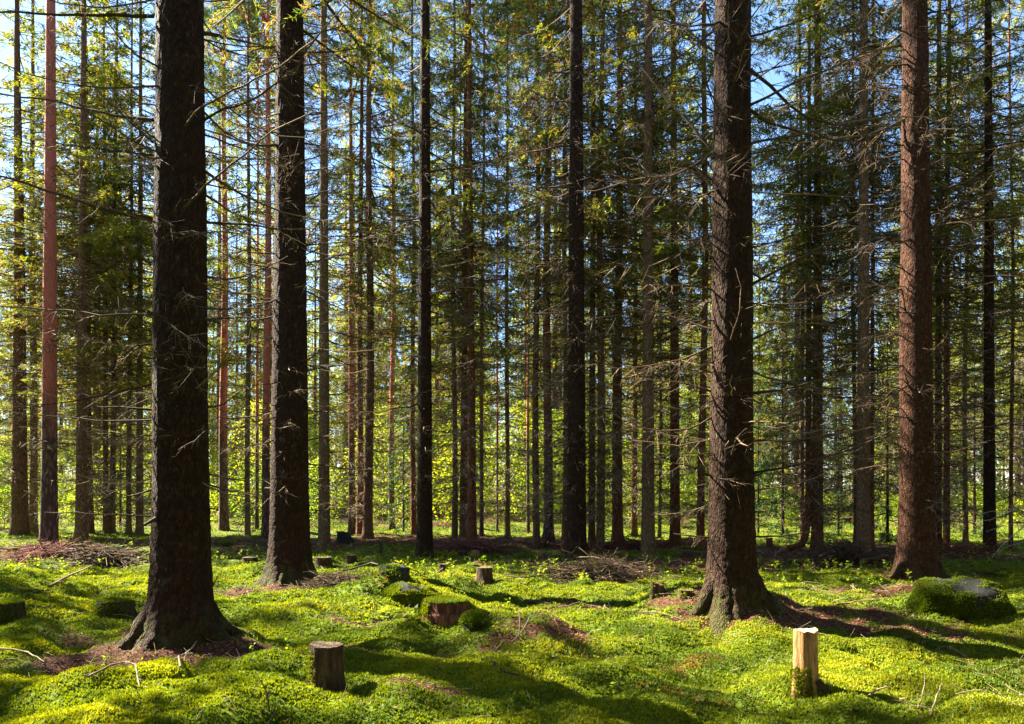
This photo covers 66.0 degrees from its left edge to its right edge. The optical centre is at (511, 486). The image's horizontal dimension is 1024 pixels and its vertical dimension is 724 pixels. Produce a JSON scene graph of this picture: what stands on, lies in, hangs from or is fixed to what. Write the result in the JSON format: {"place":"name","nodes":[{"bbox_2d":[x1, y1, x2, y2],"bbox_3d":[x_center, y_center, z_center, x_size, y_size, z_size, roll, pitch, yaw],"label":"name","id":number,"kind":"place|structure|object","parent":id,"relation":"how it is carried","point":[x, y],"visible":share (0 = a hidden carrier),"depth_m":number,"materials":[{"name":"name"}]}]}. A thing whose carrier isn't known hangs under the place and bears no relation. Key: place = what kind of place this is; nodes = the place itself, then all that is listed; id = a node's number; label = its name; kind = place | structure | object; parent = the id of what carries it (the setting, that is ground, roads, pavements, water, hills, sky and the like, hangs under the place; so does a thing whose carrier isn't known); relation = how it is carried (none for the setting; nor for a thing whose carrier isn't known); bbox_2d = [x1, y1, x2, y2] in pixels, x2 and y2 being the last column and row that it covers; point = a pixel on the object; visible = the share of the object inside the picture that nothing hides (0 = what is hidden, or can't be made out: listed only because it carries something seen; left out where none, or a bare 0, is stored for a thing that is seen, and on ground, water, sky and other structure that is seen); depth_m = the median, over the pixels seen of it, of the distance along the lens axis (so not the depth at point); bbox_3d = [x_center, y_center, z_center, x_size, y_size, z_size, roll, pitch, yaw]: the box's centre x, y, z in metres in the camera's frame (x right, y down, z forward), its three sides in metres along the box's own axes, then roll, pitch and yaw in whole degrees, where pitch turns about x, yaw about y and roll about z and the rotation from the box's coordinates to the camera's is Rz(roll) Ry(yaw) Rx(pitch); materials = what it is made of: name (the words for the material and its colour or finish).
{"place":"outdoors","nodes":[
{"label":"outdoors","id":0,"kind":"place"},
{"bbox_2d":[0,490,1023,723],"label":"ground","id":1,"kind":"structure","parent":0,"point":[72,662],"depth_m":8.04,"materials":[{"name":"green plant"}]},
{"bbox_2d":[0,598,26,624],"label":"tree stump","id":2,"kind":"object","parent":1,"relation":"on","point":[11,609],"visible":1,"depth_m":8.25,"materials":[{"name":"green wood"}]},
{"bbox_2d":[0,135,38,482],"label":"spruce tree","id":3,"kind":"object","parent":1,"relation":"on","point":[2,358],"visible":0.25,"depth_m":47.03,"materials":[{"name":"green plant"}]},
{"bbox_2d":[0,0,133,542],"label":"pine tree","id":4,"kind":"object","parent":1,"relation":"on","point":[48,525],"visible":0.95,"depth_m":19.14,"materials":[{"name":"green plant"}]},
{"bbox_2d":[0,0,134,535],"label":"spruce tree","id":5,"kind":"object","parent":1,"relation":"on","point":[19,519],"visible":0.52,"depth_m":22.16,"materials":[{"name":"green plant"}]},
{"bbox_2d":[0,533,138,563],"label":"brush pile","id":6,"kind":"object","parent":1,"relation":"on","point":[40,550],"visible":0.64,"depth_m":15.70,"materials":[{"name":"brown wood"}]},
{"bbox_2d":[0,0,145,532],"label":"spruce tree","id":7,"kind":"object","parent":1,"relation":"on","point":[33,522],"visible":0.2,"depth_m":24.33,"materials":[{"name":"green plant"}]},
{"bbox_2d":[0,0,152,539],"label":"spruce tree","id":8,"kind":"object","parent":1,"relation":"on","point":[81,432],"visible":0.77,"depth_m":21.04,"materials":[{"name":"green plant"}]},
{"bbox_2d":[0,0,153,533],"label":"spruce tree","id":9,"kind":"object","parent":1,"relation":"on","point":[91,527],"visible":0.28,"depth_m":23.39,"materials":[{"name":"green plant"}]},
{"bbox_2d":[4,0,153,532],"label":"spruce tree","id":10,"kind":"object","parent":1,"relation":"on","point":[105,526],"visible":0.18,"depth_m":23.81,"materials":[{"name":"green plant"}]},
{"bbox_2d":[25,531,149,569],"bbox_3d":[-7.456,1.300,14.561,2.679,1.023,2.162,0,0,0],"label":"brush pile","id":11,"kind":"object","parent":1,"relation":"on","point":[118,557],"visible":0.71,"depth_m":14.37,"materials":[{"name":"brown wood"}]},
{"bbox_2d":[38,0,146,513],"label":"spruce tree","id":12,"kind":"object","parent":1,"relation":"on","point":[93,413],"visible":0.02,"depth_m":42.24,"materials":[{"name":"green plant"}]},
{"bbox_2d":[15,0,211,531],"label":"spruce tree","id":13,"kind":"object","parent":1,"relation":"on","point":[112,521],"visible":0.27,"depth_m":23.89,"materials":[{"name":"green plant"}]},
{"bbox_2d":[89,596,137,619],"bbox_3d":[-4.328,1.393,8.593,0.530,0.363,0.433,0,0,0],"label":"boulder","id":14,"kind":"object","parent":1,"relation":"on","point":[112,607],"visible":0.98,"depth_m":8.47,"materials":[{"name":"green plant"}]},
{"bbox_2d":[4,0,228,533],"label":"spruce tree","id":15,"kind":"object","parent":1,"relation":"on","point":[128,529],"visible":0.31,"depth_m":23.68,"materials":[{"name":"green plant"}]},
{"bbox_2d":[26,0,246,534],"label":"spruce tree","id":16,"kind":"object","parent":1,"relation":"on","point":[139,505],"visible":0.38,"depth_m":23.65,"materials":[{"name":"green plant"}]},
{"bbox_2d":[0,0,353,651],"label":"spruce tree","id":17,"kind":"object","parent":1,"relation":"on","point":[181,610],"visible":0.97,"depth_m":7.00,"materials":[{"name":"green plant"}]},
{"bbox_2d":[135,0,314,530],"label":"pine tree","id":18,"kind":"object","parent":1,"relation":"on","point":[223,520],"visible":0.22,"depth_m":25.80,"materials":[{"name":"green plant"}]},
{"bbox_2d":[205,1,261,513],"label":"spruce tree","id":19,"kind":"object","parent":1,"relation":"on","point":[237,405],"visible":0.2,"depth_m":42.12,"materials":[{"name":"green plant"}]},
{"bbox_2d":[208,117,262,509],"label":"spruce tree","id":20,"kind":"object","parent":1,"relation":"on","point":[244,239],"visible":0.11,"depth_m":48.96,"materials":[{"name":"green plant"}]},
{"bbox_2d":[204,0,331,534],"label":"spruce tree","id":21,"kind":"object","parent":1,"relation":"on","point":[246,471],"visible":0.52,"depth_m":23.27,"materials":[{"name":"green plant"}]},
{"bbox_2d":[227,56,318,488],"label":"spruce tree","id":22,"kind":"object","parent":1,"relation":"on","point":[310,341],"visible":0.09,"depth_m":42.72,"materials":[{"name":"green plant"}]},
{"bbox_2d":[204,0,352,539],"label":"pine tree","id":23,"kind":"object","parent":1,"relation":"on","point":[265,448],"visible":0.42,"depth_m":21.94,"materials":[{"name":"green plant"}]},
{"bbox_2d":[204,0,355,528],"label":"pine tree","id":24,"kind":"object","parent":1,"relation":"on","point":[237,81],"visible":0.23,"depth_m":25.72,"materials":[{"name":"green plant"}]},
{"bbox_2d":[145,0,467,586],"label":"spruce tree","id":25,"kind":"object","parent":1,"relation":"on","point":[289,555],"visible":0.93,"depth_m":12.19,"materials":[{"name":"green plant"}]},
{"bbox_2d":[281,564,369,590],"bbox_3d":[-2.391,1.300,10.896,1.549,0.519,1.165,0,0,0],"label":"brush pile","id":26,"kind":"object","parent":1,"relation":"on","point":[331,580],"visible":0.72,"depth_m":10.81,"materials":[{"name":"brown wood"}]},
{"bbox_2d":[249,0,402,551],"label":"spruce tree","id":27,"kind":"object","parent":1,"relation":"on","point":[324,534],"visible":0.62,"depth_m":18.42,"materials":[{"name":"green plant"}]},
{"bbox_2d":[306,641,345,690],"bbox_3d":[-1.288,1.306,5.433,0.280,0.456,0.266,0,0,0],"label":"tree stump","id":28,"kind":"object","parent":1,"relation":"on","point":[325,662],"visible":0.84,"depth_m":5.34,"materials":[{"name":"brown wood"}]},
{"bbox_2d":[306,170,347,508],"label":"spruce tree","id":29,"kind":"object","parent":1,"relation":"on","point":[314,382],"visible":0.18,"depth_m":51.34,"materials":[{"name":"green plant"}]},
{"bbox_2d":[272,0,418,536],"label":"spruce tree","id":30,"kind":"object","parent":1,"relation":"on","point":[359,525],"visible":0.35,"depth_m":23.57,"materials":[{"name":"green plant"}]},
{"bbox_2d":[308,114,386,505],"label":"spruce tree","id":31,"kind":"object","parent":1,"relation":"on","point":[330,299],"visible":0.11,"depth_m":53.63,"materials":[{"name":"green plant"}]},
{"bbox_2d":[271,0,436,534],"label":"pine tree","id":32,"kind":"object","parent":1,"relation":"on","point":[351,529],"visible":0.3,"depth_m":23.96,"materials":[{"name":"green plant"}]},
{"bbox_2d":[312,78,395,510],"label":"spruce tree","id":33,"kind":"object","parent":1,"relation":"on","point":[345,440],"visible":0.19,"depth_m":42.27,"materials":[{"name":"green plant"}]},
{"bbox_2d":[266,0,450,539],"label":"spruce tree","id":34,"kind":"object","parent":1,"relation":"on","point":[367,515],"visible":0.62,"depth_m":22.14,"materials":[{"name":"green plant"}]},
{"bbox_2d":[363,122,417,509],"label":"spruce tree","id":35,"kind":"object","parent":1,"relation":"on","point":[397,358],"visible":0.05,"depth_m":50.24,"materials":[{"name":"green plant"}]},
{"bbox_2d":[378,563,411,582],"bbox_3d":[-1.506,1.140,10.060,0.429,0.317,0.319,0,0,19],"label":"boulder","id":36,"kind":"object","parent":1,"relation":"on","point":[397,572],"visible":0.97,"depth_m":9.97,"materials":[{"name":"green plant"}]},
{"bbox_2d":[333,0,463,529],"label":"pine tree","id":37,"kind":"object","parent":1,"relation":"on","point":[392,525],"visible":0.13,"depth_m":27.34,"materials":[{"name":"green plant"}]},
{"bbox_2d":[374,363,433,534],"bbox_3d":[-3.438,-1.113,24.543,1.826,5.546,1.911,0,0,43],"label":"young spruce","id":38,"kind":"object","parent":1,"relation":"on","point":[404,499],"visible":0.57,"depth_m":24.36,"materials":[{"name":"green plant"}]},
{"bbox_2d":[340,0,477,534],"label":"spruce tree","id":39,"kind":"object","parent":1,"relation":"on","point":[412,480],"visible":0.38,"depth_m":23.49,"materials":[{"name":"green plant"}]},
{"bbox_2d":[381,581,446,607],"bbox_3d":[-1.221,1.398,9.787,0.866,0.452,0.608,0,0,26],"label":"boulder","id":40,"kind":"object","parent":1,"relation":"on","point":[413,595],"visible":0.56,"depth_m":9.63,"materials":[{"name":"green plant"}]},
{"bbox_2d":[332,0,511,558],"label":"spruce tree","id":41,"kind":"object","parent":1,"relation":"on","point":[424,533],"visible":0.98,"depth_m":16.05,"materials":[{"name":"green plant"}]},
{"bbox_2d":[417,595,470,626],"bbox_3d":[-0.661,1.239,7.761,0.558,0.297,0.546,0,0,0],"label":"tree stump","id":42,"kind":"object","parent":1,"relation":"on","point":[442,610],"visible":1,"depth_m":7.55,"materials":[{"name":"red wood"}]},
{"bbox_2d":[374,0,536,539],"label":"spruce tree","id":43,"kind":"object","parent":1,"relation":"on","point":[472,384],"visible":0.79,"depth_m":19.77,"materials":[{"name":"green plant"}]},
{"bbox_2d":[371,0,543,537],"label":"spruce tree","id":44,"kind":"object","parent":1,"relation":"on","point":[454,531],"visible":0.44,"depth_m":20.68,"materials":[{"name":"green plant"}]},
{"bbox_2d":[383,0,533,537],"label":"spruce tree","id":45,"kind":"object","parent":1,"relation":"on","point":[462,525],"visible":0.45,"depth_m":20.72,"materials":[{"name":"green plant"}]},
{"bbox_2d":[415,6,504,486],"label":"spruce tree","id":46,"kind":"object","parent":1,"relation":"on","point":[450,152],"visible":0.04,"depth_m":43.68,"materials":[{"name":"green plant"}]},
{"bbox_2d":[399,528,543,554],"bbox_3d":[-0.885,1.342,17.558,3.401,0.769,1.943,0,0,0],"label":"brush pile","id":47,"kind":"object","parent":1,"relation":"on","point":[468,546],"visible":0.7,"depth_m":17.40,"materials":[{"name":"brown wood"}]},
{"bbox_2d":[396,0,552,535],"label":"pine tree","id":48,"kind":"object","parent":1,"relation":"on","point":[481,529],"visible":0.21,"depth_m":22.32,"materials":[{"name":"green plant"}]},
{"bbox_2d":[458,607,491,632],"bbox_3d":[-0.318,1.264,7.359,0.376,0.244,0.269,0,0,0],"label":"boulder","id":49,"kind":"object","parent":1,"relation":"on","point":[471,620],"visible":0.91,"depth_m":7.29,"materials":[{"name":"green plant"}]},
{"bbox_2d":[401,0,561,531],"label":"pine tree","id":50,"kind":"object","parent":1,"relation":"on","point":[492,86],"visible":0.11,"depth_m":24.77,"materials":[{"name":"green plant"}]},
{"bbox_2d":[447,2,561,536],"bbox_3d":[-0.067,-7.588,22.377,3.722,18.674,3.953,0,0,36],"label":"spruce tree","id":51,"kind":"object","parent":1,"relation":"on","point":[507,509],"visible":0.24,"depth_m":22.39,"materials":[{"name":"green plant"}]},
{"bbox_2d":[450,0,569,532],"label":"pine tree","id":52,"kind":"object","parent":1,"relation":"on","point":[527,414],"visible":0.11,"depth_m":26.16,"materials":[{"name":"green plant"}]},
{"bbox_2d":[0,197,1021,502],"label":"woods","id":53,"kind":"object","parent":1,"relation":"on","point":[606,413],"visible":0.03,"depth_m":75.18,"materials":[{"name":"green plant"}]},
{"bbox_2d":[0,516,1023,723],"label":"moss","id":54,"kind":"object","parent":1,"relation":"on","point":[771,672],"visible":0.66,"depth_m":6.50,"materials":[{"name":"green plant"}]},
{"bbox_2d":[0,377,1023,527],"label":"undergrowth","id":55,"kind":"object","parent":1,"relation":"on","point":[6,488],"visible":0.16,"depth_m":33.59,"materials":[{"name":"green plant"}]},
{"bbox_2d":[0,518,1023,723],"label":"twig litter","id":56,"kind":"object","parent":1,"relation":"on","point":[829,589],"visible":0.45,"depth_m":8.99,"materials":[{"name":"brown wood"}]},
{"bbox_2d":[0,541,1023,723],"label":"bilberry sprigs","id":57,"kind":"object","parent":1,"relation":"on","point":[13,569],"visible":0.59,"depth_m":12.73,"materials":[{"name":"green plant"}]},
{"bbox_2d":[462,0,611,549],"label":"spruce tree","id":58,"kind":"object","parent":1,"relation":"on","point":[536,543],"visible":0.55,"depth_m":18.57,"materials":[{"name":"green plant"}]},
{"bbox_2d":[452,0,644,541],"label":"pine tree","id":59,"kind":"object","parent":1,"relation":"on","point":[546,536],"visible":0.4,"depth_m":19.56,"materials":[{"name":"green plant"}]},
{"bbox_2d":[510,51,597,509],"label":"spruce tree","id":60,"kind":"object","parent":1,"relation":"on","point":[556,405],"visible":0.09,"depth_m":46.11,"materials":[{"name":"green plant"}]},
{"bbox_2d":[471,0,650,554],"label":"spruce tree","id":61,"kind":"object","parent":1,"relation":"on","point":[563,492],"visible":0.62,"depth_m":17.70,"materials":[{"name":"green plant"}]},
{"bbox_2d":[474,0,676,560],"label":"spruce tree","id":62,"kind":"object","parent":1,"relation":"on","point":[576,464],"visible":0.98,"depth_m":15.32,"materials":[{"name":"green plant"}]},
{"bbox_2d":[507,541,686,587],"bbox_3d":[1.322,1.252,12.534,3.099,0.820,2.323,0,0,0],"label":"brush pile","id":63,"kind":"object","parent":1,"relation":"on","point":[621,569],"visible":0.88,"depth_m":12.33,"materials":[{"name":"brown wood"}]},
{"bbox_2d":[507,0,687,546],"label":"spruce tree","id":64,"kind":"object","parent":1,"relation":"on","point":[591,533],"visible":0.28,"depth_m":18.31,"materials":[{"name":"green plant"}]},
{"bbox_2d":[491,0,711,551],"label":"spruce tree","id":65,"kind":"object","parent":1,"relation":"on","point":[600,500],"visible":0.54,"depth_m":17.92,"materials":[{"name":"green plant"}]},
{"bbox_2d":[541,0,711,542],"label":"spruce tree","id":66,"kind":"object","parent":1,"relation":"on","point":[617,520],"visible":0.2,"depth_m":19.95,"materials":[{"name":"green plant"}]},
{"bbox_2d":[587,523,684,553],"bbox_3d":[2.648,1.255,18.313,3.194,0.831,2.037,0,0,0],"label":"brush pile","id":67,"kind":"object","parent":1,"relation":"on","point":[629,543],"visible":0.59,"depth_m":18.08,"materials":[{"name":"brown wood"}]},
{"bbox_2d":[562,0,714,553],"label":"spruce tree","id":68,"kind":"object","parent":1,"relation":"on","point":[648,541],"visible":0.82,"depth_m":16.59,"materials":[{"name":"green plant"}]},
{"bbox_2d":[584,0,709,536],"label":"spruce tree","id":69,"kind":"object","parent":1,"relation":"on","point":[634,470],"visible":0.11,"depth_m":23.15,"materials":[{"name":"green plant"}]},
{"bbox_2d":[585,0,753,538],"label":"spruce tree","id":70,"kind":"object","parent":1,"relation":"on","point":[660,502],"visible":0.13,"depth_m":22.76,"materials":[{"name":"green plant"}]},
{"bbox_2d":[639,15,711,509],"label":"spruce tree","id":71,"kind":"object","parent":1,"relation":"on","point":[690,330],"visible":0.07,"depth_m":46.19,"materials":[{"name":"green plant"}]},
{"bbox_2d":[603,0,759,543],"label":"spruce tree","id":72,"kind":"object","parent":1,"relation":"on","point":[674,528],"visible":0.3,"depth_m":19.02,"materials":[{"name":"green plant"}]},
{"bbox_2d":[588,0,809,546],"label":"spruce tree","id":73,"kind":"object","parent":1,"relation":"on","point":[701,489],"visible":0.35,"depth_m":17.89,"materials":[{"name":"green plant"}]},
{"bbox_2d":[706,97,791,498],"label":"spruce tree","id":74,"kind":"object","parent":1,"relation":"on","point":[754,368],"visible":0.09,"depth_m":44.16,"materials":[{"name":"green plant"}]},
{"bbox_2d":[577,0,931,635],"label":"spruce tree","id":75,"kind":"object","parent":1,"relation":"on","point":[733,586],"visible":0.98,"depth_m":8.22,"materials":[{"name":"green plant"}]},
{"bbox_2d":[753,364,786,533],"bbox_3d":[7.377,-1.005,23.632,1.838,5.333,1.755,0,0,21],"label":"young spruce","id":76,"kind":"object","parent":1,"relation":"on","point":[765,424],"visible":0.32,"depth_m":23.68,"materials":[{"name":"green plant"}]},
{"bbox_2d":[753,130,805,500],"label":"spruce tree","id":77,"kind":"object","parent":1,"relation":"on","point":[778,357],"visible":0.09,"depth_m":47.49,"materials":[{"name":"green plant"}]},
{"bbox_2d":[754,311,805,543],"bbox_3d":[7.461,-1.583,22.030,2.279,6.613,2.177,0,0,-35],"label":"young spruce","id":78,"kind":"object","parent":1,"relation":"on","point":[775,498],"visible":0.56,"depth_m":21.87,"materials":[{"name":"green plant"}]},
{"bbox_2d":[697,0,887,546],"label":"spruce tree","id":79,"kind":"object","parent":1,"relation":"on","point":[801,495],"visible":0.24,"depth_m":19.23,"materials":[{"name":"green plant"}]},
{"bbox_2d":[755,53,843,507],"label":"spruce tree","id":80,"kind":"object","parent":1,"relation":"on","point":[795,406],"visible":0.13,"depth_m":42.98,"materials":[{"name":"green plant"}]},
{"bbox_2d":[787,627,832,697],"bbox_3d":[2.059,1.279,5.398,0.221,0.594,0.377,0,0,-36],"label":"tree stump","id":81,"kind":"object","parent":1,"relation":"on","point":[805,680],"visible":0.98,"depth_m":5.39,"materials":[{"name":"brown wood"}]},
{"bbox_2d":[753,0,894,550],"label":"spruce tree","id":82,"kind":"object","parent":1,"relation":"on","point":[808,501],"visible":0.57,"depth_m":18.26,"materials":[{"name":"green plant"}]},
{"bbox_2d":[751,0,900,550],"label":"spruce tree","id":83,"kind":"object","parent":1,"relation":"on","point":[817,511],"visible":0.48,"depth_m":18.20,"materials":[{"name":"green plant"}]},
{"bbox_2d":[791,72,882,495],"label":"spruce tree","id":84,"kind":"object","parent":1,"relation":"on","point":[839,382],"visible":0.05,"depth_m":48.95,"materials":[{"name":"green plant"}]},
{"bbox_2d":[823,364,853,538],"bbox_3d":[9.286,-0.936,22.584,1.764,5.119,1.685,0,0,-17],"label":"young spruce","id":85,"kind":"object","parent":1,"relation":"on","point":[833,533],"visible":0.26,"depth_m":22.42,"materials":[{"name":"green plant"}]},
{"bbox_2d":[791,530,893,567],"bbox_3d":[6.187,1.252,14.751,2.055,0.862,1.805,0,0,0],"label":"brush pile","id":86,"kind":"object","parent":1,"relation":"on","point":[845,552],"visible":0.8,"depth_m":14.54,"materials":[{"name":"brown wood"}]},
{"bbox_2d":[753,0,958,543],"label":"spruce tree","id":87,"kind":"object","parent":1,"relation":"on","point":[854,479],"visible":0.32,"depth_m":17.96,"materials":[{"name":"green plant"}]},
{"bbox_2d":[835,307,898,542],"bbox_3d":[9.761,-1.470,20.756,2.081,6.349,2.285,0,0,-39],"label":"young spruce","id":88,"kind":"object","parent":1,"relation":"on","point":[886,534],"visible":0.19,"depth_m":20.70,"materials":[{"name":"green plant"}]},
{"bbox_2d":[751,0,995,554],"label":"spruce tree","id":89,"kind":"object","parent":1,"relation":"on","point":[863,516],"visible":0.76,"depth_m":15.85,"materials":[{"name":"green plant"}]},
{"bbox_2d":[769,3,982,547],"bbox_3d":[8.010,-8.290,17.814,4.323,20.030,3.838,0,0,-20],"label":"spruce tree","id":90,"kind":"object","parent":1,"relation":"on","point":[872,409],"visible":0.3,"depth_m":17.68,"materials":[{"name":"green plant"}]},
{"bbox_2d":[785,0,1023,580],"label":"spruce tree","id":91,"kind":"object","parent":1,"relation":"on","point":[916,551],"visible":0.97,"depth_m":11.93,"materials":[{"name":"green plant"}]},
{"bbox_2d":[841,0,1023,548],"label":"spruce tree","id":92,"kind":"object","parent":1,"relation":"on","point":[938,376],"visible":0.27,"depth_m":17.39,"materials":[{"name":"green plant"}]},
{"bbox_2d":[855,0,1023,548],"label":"spruce tree","id":93,"kind":"object","parent":1,"relation":"on","point":[966,313],"visible":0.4,"depth_m":17.40,"materials":[{"name":"green plant"}]},
{"bbox_2d":[870,0,1023,541],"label":"spruce tree","id":94,"kind":"object","parent":1,"relation":"on","point":[967,495],"visible":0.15,"depth_m":19.98,"materials":[{"name":"green plant"}]},
{"bbox_2d":[884,0,1023,553],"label":"spruce tree","id":95,"kind":"object","parent":1,"relation":"on","point":[989,473],"visible":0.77,"depth_m":16.24,"materials":[{"name":"green plant"}]},
{"bbox_2d":[905,575,1018,621],"bbox_3d":[4.881,1.313,8.677,1.165,0.671,0.844,0,0,0],"label":"boulder","id":96,"kind":"object","parent":1,"relation":"on","point":[963,598],"visible":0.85,"depth_m":8.40,"materials":[{"name":"green plant"}]},
{"bbox_2d":[937,534,1014,559],"bbox_3d":[9.021,1.277,16.089,2.069,0.773,1.650,0,0,0],"label":"brush pile","id":97,"kind":"object","parent":1,"relation":"on","point":[957,549],"visible":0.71,"depth_m":15.89,"materials":[{"name":"brown wood"}]},
{"bbox_2d":[933,0,1023,550],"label":"spruce tree","id":98,"kind":"object","parent":1,"relation":"on","point":[1009,355],"visible":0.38,"depth_m":18.71,"materials":[{"name":"green plant"}]},
{"bbox_2d":[943,313,1014,536],"bbox_3d":[13.803,-1.738,23.743,2.475,6.878,2.254,0,0,34],"label":"young spruce","id":99,"kind":"object","parent":1,"relation":"on","point":[974,514],"visible":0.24,"depth_m":23.70,"materials":[{"name":"green plant"}]},
{"bbox_2d":[972,107,1023,509],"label":"spruce tree","id":100,"kind":"object","parent":1,"relation":"on","point":[1016,332],"visible":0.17,"depth_m":47.75,"materials":[{"name":"green plant"}]},
{"bbox_2d":[0,0,1023,490],"label":"sky","id":101,"kind":"structure","parent":0,"point":[5,4],"materials":[{"name":"blue"}]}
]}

